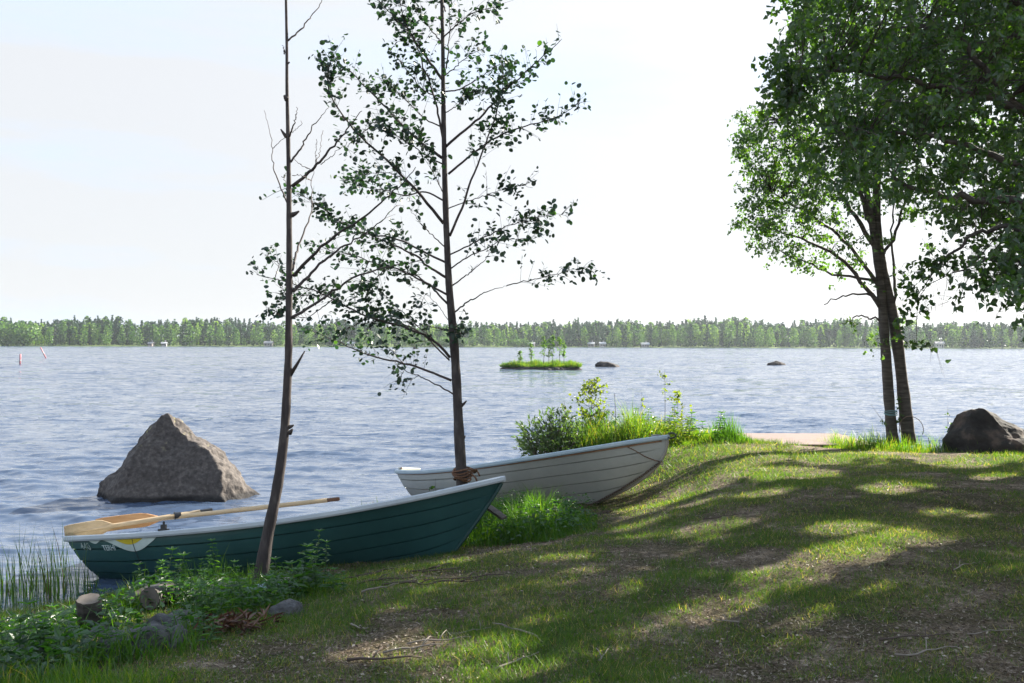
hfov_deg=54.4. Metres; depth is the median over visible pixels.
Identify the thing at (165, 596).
leafy plant
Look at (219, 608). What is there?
leafy plant
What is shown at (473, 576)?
tree root
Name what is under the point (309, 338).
birch tree
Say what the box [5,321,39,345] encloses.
willow tree
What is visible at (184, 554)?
leafy plant
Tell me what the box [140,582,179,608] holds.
log
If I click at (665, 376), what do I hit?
birch sapling
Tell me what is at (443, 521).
rowing boat
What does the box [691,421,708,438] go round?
leafy plant
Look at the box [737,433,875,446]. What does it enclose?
landing deck
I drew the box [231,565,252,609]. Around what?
leafy plant
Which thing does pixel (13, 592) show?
reeds
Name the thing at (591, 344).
cottage
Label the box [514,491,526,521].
leafy plant
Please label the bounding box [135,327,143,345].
birch tree
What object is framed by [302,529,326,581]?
leafy plant
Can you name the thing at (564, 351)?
alder sapling
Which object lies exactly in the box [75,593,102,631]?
log
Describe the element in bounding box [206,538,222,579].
leafy plant
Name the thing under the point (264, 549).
alder tree
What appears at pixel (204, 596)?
leafy plant
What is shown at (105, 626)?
stone
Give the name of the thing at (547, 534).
undergrowth
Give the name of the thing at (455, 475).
mooring rope
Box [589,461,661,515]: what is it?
boat keel
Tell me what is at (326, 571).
leafy plant
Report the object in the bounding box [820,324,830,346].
spruce tree
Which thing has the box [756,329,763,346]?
birch tree
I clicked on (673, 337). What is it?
birch tree
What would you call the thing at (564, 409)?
birch sapling
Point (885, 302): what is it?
birch tree
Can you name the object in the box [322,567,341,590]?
leafy plant
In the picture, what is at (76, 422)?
water
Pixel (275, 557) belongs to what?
leafy plant
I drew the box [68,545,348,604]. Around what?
undergrowth
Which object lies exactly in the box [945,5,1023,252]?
birch tree
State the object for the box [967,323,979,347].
spruce tree
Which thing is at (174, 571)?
leafy plant
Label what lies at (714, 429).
leafy plant
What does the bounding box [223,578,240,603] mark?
leafy plant
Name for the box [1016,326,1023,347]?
spruce tree
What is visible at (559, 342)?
alder sapling
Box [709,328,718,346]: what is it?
birch tree
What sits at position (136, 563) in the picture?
leafy plant
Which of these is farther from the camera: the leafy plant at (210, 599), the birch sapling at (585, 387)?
the birch sapling at (585, 387)
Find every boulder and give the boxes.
[97,413,260,503]
[942,408,1023,454]
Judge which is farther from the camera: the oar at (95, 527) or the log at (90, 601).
the oar at (95, 527)
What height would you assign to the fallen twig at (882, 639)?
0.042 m
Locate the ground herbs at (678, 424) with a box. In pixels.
[580,414,697,444]
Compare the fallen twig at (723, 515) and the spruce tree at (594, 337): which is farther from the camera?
the spruce tree at (594, 337)
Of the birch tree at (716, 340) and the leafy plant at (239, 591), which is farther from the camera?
the birch tree at (716, 340)
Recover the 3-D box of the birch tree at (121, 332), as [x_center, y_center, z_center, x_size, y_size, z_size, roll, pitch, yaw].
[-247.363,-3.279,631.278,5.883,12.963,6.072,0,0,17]
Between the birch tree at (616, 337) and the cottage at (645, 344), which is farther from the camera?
the birch tree at (616, 337)
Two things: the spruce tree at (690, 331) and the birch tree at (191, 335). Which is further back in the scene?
the spruce tree at (690, 331)
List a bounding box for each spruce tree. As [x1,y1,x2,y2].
[531,327,538,345]
[544,326,551,346]
[554,326,561,346]
[564,323,575,346]
[574,324,582,346]
[589,325,597,345]
[620,325,629,346]
[686,323,696,346]
[733,327,741,346]
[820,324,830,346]
[958,326,968,347]
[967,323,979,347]
[984,324,994,347]
[997,327,1006,347]
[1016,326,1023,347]
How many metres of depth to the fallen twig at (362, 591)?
7.42 m
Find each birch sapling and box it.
[558,403,575,433]
[567,377,622,436]
[657,370,671,400]
[670,390,691,429]
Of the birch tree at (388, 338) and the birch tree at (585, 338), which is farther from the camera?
the birch tree at (585, 338)
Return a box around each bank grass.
[562,398,724,449]
[708,410,752,444]
[814,421,1023,453]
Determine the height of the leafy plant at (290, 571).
0.312 m
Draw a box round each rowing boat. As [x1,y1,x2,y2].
[63,476,505,579]
[394,432,676,503]
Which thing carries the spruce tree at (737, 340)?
on the ground at (928, 618)
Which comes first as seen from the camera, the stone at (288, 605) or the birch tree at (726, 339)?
the stone at (288, 605)
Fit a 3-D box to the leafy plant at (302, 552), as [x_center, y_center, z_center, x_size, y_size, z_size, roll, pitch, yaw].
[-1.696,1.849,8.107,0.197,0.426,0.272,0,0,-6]
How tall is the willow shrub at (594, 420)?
0.917 m
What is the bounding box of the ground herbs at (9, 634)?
[0,559,330,682]
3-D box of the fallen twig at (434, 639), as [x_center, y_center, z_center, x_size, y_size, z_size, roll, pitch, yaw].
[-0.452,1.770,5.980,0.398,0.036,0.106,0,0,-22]
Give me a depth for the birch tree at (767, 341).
647.97 m
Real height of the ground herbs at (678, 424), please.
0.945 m
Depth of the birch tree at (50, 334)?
612.33 m
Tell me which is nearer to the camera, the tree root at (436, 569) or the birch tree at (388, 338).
the tree root at (436, 569)
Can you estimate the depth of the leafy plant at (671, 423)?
16.18 m
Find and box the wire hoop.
[899,416,923,434]
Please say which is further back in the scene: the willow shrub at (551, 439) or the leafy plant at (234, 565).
the willow shrub at (551, 439)
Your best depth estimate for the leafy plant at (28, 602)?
5.81 m
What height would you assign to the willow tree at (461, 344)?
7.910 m
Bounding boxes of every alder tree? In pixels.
[246,0,609,485]
[251,0,438,583]
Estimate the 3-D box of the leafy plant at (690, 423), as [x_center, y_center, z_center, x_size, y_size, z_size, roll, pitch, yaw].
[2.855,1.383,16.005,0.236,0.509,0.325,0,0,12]
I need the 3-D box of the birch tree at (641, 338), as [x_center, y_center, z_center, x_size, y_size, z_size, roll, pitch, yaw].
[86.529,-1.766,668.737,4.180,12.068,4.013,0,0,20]
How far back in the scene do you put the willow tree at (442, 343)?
649.33 m
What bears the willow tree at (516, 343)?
on the ground at (928, 618)
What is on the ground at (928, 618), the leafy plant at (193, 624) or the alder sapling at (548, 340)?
the leafy plant at (193, 624)
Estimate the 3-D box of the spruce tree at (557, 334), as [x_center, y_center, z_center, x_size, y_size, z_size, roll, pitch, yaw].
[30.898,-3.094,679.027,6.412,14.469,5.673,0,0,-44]
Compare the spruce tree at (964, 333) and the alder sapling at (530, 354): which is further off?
the spruce tree at (964, 333)
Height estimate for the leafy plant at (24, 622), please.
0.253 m
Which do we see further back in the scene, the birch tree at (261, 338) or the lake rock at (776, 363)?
the birch tree at (261, 338)
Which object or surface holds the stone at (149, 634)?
on the ground at (928, 618)
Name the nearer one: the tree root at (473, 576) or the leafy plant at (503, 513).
the tree root at (473, 576)
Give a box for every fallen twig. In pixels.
[347,646,421,661]
[350,623,368,628]
[361,583,398,592]
[383,636,441,653]
[407,630,470,644]
[453,620,490,633]
[494,623,537,637]
[494,651,538,668]
[703,513,744,518]
[714,614,739,622]
[879,625,947,640]
[895,640,956,655]
[967,629,1013,634]
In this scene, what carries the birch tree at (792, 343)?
on the ground at (928, 618)
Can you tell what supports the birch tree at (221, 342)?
on the ground at (928, 618)
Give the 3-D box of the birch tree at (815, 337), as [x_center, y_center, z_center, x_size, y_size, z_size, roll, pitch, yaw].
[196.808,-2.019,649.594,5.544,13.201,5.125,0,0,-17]
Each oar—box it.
[64,508,212,535]
[95,497,339,531]
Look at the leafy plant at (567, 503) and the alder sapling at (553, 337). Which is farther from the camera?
the alder sapling at (553, 337)
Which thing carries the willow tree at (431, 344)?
on the ground at (928, 618)
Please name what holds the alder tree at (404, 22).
on the ground at (928, 618)
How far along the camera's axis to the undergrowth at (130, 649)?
6.20 m
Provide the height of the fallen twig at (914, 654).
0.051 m
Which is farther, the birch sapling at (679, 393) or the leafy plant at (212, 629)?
the birch sapling at (679, 393)
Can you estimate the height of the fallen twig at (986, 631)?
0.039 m
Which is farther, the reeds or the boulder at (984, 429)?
the boulder at (984, 429)
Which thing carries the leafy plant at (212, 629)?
on the ground at (928, 618)
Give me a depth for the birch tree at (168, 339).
638.16 m
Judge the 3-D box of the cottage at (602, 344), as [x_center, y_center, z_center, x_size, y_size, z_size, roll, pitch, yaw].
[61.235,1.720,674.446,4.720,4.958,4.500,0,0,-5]
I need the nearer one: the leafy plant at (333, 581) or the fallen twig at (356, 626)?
the fallen twig at (356, 626)
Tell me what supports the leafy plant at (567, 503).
on the ground at (928, 618)
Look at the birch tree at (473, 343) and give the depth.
655.63 m
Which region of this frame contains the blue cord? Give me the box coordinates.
[884,410,897,415]
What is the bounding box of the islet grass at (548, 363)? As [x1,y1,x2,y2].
[499,358,584,366]
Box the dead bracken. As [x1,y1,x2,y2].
[189,604,285,638]
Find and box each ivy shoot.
[871,405,889,430]
[896,396,903,432]
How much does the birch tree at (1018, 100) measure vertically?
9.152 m
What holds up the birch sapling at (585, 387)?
on the ground at (928, 618)
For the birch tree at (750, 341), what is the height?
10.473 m
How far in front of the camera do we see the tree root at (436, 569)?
8.25 m
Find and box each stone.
[79,623,114,639]
[86,620,187,656]
[146,608,205,627]
[267,599,303,616]
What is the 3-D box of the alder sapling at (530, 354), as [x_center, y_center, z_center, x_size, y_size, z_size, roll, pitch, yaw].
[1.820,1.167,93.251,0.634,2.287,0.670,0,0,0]
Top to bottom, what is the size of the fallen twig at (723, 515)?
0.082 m
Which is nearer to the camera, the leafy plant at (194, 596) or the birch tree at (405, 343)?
the leafy plant at (194, 596)
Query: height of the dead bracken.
0.246 m
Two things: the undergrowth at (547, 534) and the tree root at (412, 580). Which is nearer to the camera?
the tree root at (412, 580)
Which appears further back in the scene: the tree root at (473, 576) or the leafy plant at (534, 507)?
the leafy plant at (534, 507)
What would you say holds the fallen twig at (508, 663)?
on the ground at (928, 618)
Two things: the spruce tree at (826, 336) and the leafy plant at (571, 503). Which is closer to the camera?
the leafy plant at (571, 503)
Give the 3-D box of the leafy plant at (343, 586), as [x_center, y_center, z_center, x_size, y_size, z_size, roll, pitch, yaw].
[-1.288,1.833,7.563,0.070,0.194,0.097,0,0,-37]
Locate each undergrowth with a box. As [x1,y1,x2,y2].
[0,563,361,682]
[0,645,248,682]
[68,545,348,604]
[461,482,597,546]
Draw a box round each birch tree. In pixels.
[43,327,53,345]
[78,325,87,345]
[102,325,111,345]
[117,326,127,344]
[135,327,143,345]
[152,328,160,344]
[164,326,175,345]
[183,324,195,344]
[204,325,214,345]
[215,327,227,345]
[233,329,239,344]
[256,326,265,345]
[274,325,284,345]
[304,331,312,345]
[354,325,367,345]
[381,328,391,344]
[402,329,409,345]
[468,328,475,345]
[483,329,491,346]
[499,331,506,346]
[581,326,588,345]
[607,332,612,345]
[612,327,620,346]
[638,330,643,344]
[651,330,660,346]
[669,327,676,346]
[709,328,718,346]
[722,327,729,346]
[726,0,972,445]
[747,332,753,347]
[751,0,1023,372]
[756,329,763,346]
[765,330,770,345]
[788,327,798,347]
[810,328,817,346]
[835,331,842,347]
[849,328,859,345]
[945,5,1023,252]
[999,7,1023,244]
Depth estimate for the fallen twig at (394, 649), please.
5.79 m
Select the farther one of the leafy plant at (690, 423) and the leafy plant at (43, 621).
the leafy plant at (690, 423)
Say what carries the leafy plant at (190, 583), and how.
on the ground at (928, 618)
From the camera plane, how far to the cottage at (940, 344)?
650.88 m
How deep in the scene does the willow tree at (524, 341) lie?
667.00 m
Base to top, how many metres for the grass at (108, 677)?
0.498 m
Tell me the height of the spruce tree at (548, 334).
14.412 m
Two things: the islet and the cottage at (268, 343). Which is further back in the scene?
the cottage at (268, 343)
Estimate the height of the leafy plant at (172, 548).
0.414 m
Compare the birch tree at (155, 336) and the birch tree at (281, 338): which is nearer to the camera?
the birch tree at (155, 336)
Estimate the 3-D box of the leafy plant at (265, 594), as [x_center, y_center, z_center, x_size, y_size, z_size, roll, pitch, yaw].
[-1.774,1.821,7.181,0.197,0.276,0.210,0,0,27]
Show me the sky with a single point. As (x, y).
(136, 164)
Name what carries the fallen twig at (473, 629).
on the ground at (928, 618)
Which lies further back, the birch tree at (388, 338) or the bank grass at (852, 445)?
the birch tree at (388, 338)
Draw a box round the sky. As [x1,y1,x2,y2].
[0,0,1023,338]
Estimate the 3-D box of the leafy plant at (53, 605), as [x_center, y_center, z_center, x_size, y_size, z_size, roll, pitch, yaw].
[-2.818,1.795,6.236,0.202,0.316,0.146,0,0,-21]
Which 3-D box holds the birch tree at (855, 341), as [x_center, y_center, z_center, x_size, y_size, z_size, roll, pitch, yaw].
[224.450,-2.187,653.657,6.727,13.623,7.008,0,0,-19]
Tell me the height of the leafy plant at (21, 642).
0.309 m
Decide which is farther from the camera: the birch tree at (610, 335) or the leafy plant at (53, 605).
the birch tree at (610, 335)
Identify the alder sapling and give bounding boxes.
[517,350,523,361]
[528,343,534,358]
[539,336,546,364]
[545,339,552,356]
[548,334,555,361]
[556,335,563,362]
[561,341,566,357]
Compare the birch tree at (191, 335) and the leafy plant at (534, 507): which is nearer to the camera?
the leafy plant at (534, 507)
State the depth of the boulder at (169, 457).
15.21 m
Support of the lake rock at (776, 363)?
in the water
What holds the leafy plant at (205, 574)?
on the ground at (928, 618)
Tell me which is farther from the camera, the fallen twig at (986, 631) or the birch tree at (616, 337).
the birch tree at (616, 337)
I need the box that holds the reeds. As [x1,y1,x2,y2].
[0,523,100,612]
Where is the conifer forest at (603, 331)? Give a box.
[0,315,1023,347]
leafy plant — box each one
[10,619,33,657]
[11,618,29,661]
[17,598,59,665]
[27,618,62,667]
[29,654,46,676]
[46,603,75,646]
[96,588,117,625]
[105,599,113,622]
[132,561,150,585]
[153,561,165,582]
[154,546,179,578]
[157,559,176,606]
[169,564,182,582]
[173,573,188,608]
[174,551,191,591]
[184,568,195,609]
[186,581,206,615]
[187,584,210,611]
[187,586,199,610]
[188,615,203,635]
[193,584,214,635]
[196,558,208,593]
[196,568,213,584]
[198,615,223,640]
[200,589,217,610]
[203,554,213,579]
[205,574,218,611]
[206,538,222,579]
[207,590,230,617]
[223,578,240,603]
[225,559,239,579]
[229,577,252,605]
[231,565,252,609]
[247,563,259,602]
[247,573,278,605]
[266,556,283,592]
[277,560,310,598]
[292,543,313,582]
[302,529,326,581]
[303,549,329,590]
[319,540,332,587]
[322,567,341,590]
[340,570,346,593]
[497,498,509,541]
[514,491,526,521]
[516,498,526,529]
[526,506,538,524]
[554,502,571,527]
[564,500,574,523]
[566,496,579,516]
[666,415,678,435]
[670,404,679,432]
[683,412,695,436]
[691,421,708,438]
[711,411,725,435]
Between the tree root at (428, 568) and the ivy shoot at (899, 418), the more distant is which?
the ivy shoot at (899, 418)
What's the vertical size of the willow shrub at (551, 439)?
0.998 m
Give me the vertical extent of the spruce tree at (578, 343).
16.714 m
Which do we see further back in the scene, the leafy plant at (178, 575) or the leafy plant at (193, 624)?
the leafy plant at (178, 575)
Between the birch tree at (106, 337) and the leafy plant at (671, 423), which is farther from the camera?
the birch tree at (106, 337)
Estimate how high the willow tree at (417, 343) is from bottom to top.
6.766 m
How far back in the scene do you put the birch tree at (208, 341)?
643.40 m
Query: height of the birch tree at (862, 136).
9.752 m
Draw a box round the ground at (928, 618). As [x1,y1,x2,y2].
[0,338,1023,682]
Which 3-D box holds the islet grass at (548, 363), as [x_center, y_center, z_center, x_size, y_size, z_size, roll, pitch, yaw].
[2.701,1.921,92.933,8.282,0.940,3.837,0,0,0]
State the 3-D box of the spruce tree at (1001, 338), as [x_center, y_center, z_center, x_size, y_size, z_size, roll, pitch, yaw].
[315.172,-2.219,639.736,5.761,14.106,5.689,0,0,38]
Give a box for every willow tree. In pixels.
[0,320,19,345]
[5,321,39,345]
[410,337,422,346]
[425,337,438,346]
[438,337,449,346]
[458,337,467,346]
[510,339,521,346]
[519,338,529,346]
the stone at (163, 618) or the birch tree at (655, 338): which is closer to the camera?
the stone at (163, 618)
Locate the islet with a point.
(543, 367)
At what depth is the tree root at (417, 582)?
7.56 m
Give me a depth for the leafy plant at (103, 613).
6.83 m
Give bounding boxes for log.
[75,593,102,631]
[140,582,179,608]
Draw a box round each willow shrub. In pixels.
[511,406,592,457]
[566,406,619,441]
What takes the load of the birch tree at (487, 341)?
on the ground at (928, 618)
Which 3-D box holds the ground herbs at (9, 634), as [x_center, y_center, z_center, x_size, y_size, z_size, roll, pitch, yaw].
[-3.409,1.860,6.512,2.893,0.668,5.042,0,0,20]
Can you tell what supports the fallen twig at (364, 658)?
on the ground at (928, 618)
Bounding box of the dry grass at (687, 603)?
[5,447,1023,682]
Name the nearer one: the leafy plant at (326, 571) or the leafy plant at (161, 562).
the leafy plant at (326, 571)
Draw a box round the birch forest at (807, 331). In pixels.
[0,316,1023,347]
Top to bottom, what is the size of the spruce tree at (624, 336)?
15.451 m
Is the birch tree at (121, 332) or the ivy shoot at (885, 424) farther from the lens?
the birch tree at (121, 332)
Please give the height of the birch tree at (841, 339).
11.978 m
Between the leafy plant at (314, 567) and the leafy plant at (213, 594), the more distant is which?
the leafy plant at (314, 567)
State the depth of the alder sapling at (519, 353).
93.18 m
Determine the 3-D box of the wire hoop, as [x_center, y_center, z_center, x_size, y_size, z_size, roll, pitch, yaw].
[6.699,1.420,16.708,0.411,0.330,0.129,0,0,0]
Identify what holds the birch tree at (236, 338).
on the ground at (928, 618)
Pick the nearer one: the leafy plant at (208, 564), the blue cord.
the leafy plant at (208, 564)
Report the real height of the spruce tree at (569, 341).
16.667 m
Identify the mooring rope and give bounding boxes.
[451,466,479,481]
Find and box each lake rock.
[595,361,619,366]
[767,361,785,364]
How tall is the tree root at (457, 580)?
0.056 m
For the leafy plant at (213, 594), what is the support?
on the ground at (928, 618)
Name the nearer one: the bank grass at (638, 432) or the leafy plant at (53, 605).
the leafy plant at (53, 605)
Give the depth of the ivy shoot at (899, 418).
16.94 m
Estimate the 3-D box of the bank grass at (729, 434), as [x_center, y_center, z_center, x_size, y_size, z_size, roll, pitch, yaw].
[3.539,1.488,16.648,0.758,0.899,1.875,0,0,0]
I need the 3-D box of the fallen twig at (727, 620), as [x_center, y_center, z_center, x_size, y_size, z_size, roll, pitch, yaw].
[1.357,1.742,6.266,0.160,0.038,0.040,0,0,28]
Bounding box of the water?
[0,346,1023,613]
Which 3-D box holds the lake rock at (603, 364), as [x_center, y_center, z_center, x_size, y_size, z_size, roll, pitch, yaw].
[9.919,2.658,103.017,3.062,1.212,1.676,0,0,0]
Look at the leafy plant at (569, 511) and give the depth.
10.92 m
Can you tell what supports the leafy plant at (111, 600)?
on the ground at (928, 618)
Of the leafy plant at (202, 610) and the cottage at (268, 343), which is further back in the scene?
the cottage at (268, 343)
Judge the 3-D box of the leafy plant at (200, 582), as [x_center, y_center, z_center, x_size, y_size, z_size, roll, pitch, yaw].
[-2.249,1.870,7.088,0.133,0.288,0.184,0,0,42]
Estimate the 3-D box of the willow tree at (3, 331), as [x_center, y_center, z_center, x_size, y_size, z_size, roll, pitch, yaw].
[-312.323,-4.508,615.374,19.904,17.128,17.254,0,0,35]
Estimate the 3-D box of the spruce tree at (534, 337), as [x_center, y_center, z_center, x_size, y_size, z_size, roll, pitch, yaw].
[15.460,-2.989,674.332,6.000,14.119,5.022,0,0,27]
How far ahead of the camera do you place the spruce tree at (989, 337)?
644.09 m
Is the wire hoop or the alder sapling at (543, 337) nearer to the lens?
the wire hoop
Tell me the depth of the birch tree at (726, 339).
653.19 m
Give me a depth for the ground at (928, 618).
7.08 m
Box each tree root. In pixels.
[359,573,411,582]
[382,578,450,585]
[399,579,435,584]
[410,563,449,571]
[422,564,460,572]
[433,579,485,582]
[451,570,503,579]
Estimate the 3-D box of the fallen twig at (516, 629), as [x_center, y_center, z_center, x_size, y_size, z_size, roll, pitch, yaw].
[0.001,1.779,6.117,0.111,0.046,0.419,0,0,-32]
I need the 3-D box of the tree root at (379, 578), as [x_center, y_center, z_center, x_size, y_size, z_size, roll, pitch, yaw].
[-0.979,1.891,7.928,0.463,0.089,0.146,0,0,16]
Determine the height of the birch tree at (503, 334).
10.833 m
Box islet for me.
[500,366,581,369]
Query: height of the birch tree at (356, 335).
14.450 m
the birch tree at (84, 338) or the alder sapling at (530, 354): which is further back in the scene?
the birch tree at (84, 338)
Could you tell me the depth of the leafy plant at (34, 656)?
5.35 m
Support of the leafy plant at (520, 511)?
on the ground at (928, 618)
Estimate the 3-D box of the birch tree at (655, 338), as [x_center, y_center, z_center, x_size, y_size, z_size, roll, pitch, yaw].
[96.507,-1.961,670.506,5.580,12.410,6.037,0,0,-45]
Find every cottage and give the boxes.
[264,339,273,345]
[587,340,594,346]
[598,340,605,346]
[640,341,649,346]
[933,340,944,347]
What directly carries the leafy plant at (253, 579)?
on the ground at (928, 618)
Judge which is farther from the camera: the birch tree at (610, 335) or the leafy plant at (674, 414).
the birch tree at (610, 335)
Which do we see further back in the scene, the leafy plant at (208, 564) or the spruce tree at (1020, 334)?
the spruce tree at (1020, 334)
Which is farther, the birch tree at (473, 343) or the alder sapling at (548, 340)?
the birch tree at (473, 343)
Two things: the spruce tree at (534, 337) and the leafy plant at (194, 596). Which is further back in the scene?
the spruce tree at (534, 337)
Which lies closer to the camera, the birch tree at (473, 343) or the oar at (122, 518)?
the oar at (122, 518)
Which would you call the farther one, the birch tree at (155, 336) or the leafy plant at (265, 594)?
the birch tree at (155, 336)
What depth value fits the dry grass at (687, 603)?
6.36 m
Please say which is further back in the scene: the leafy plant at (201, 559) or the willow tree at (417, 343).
the willow tree at (417, 343)

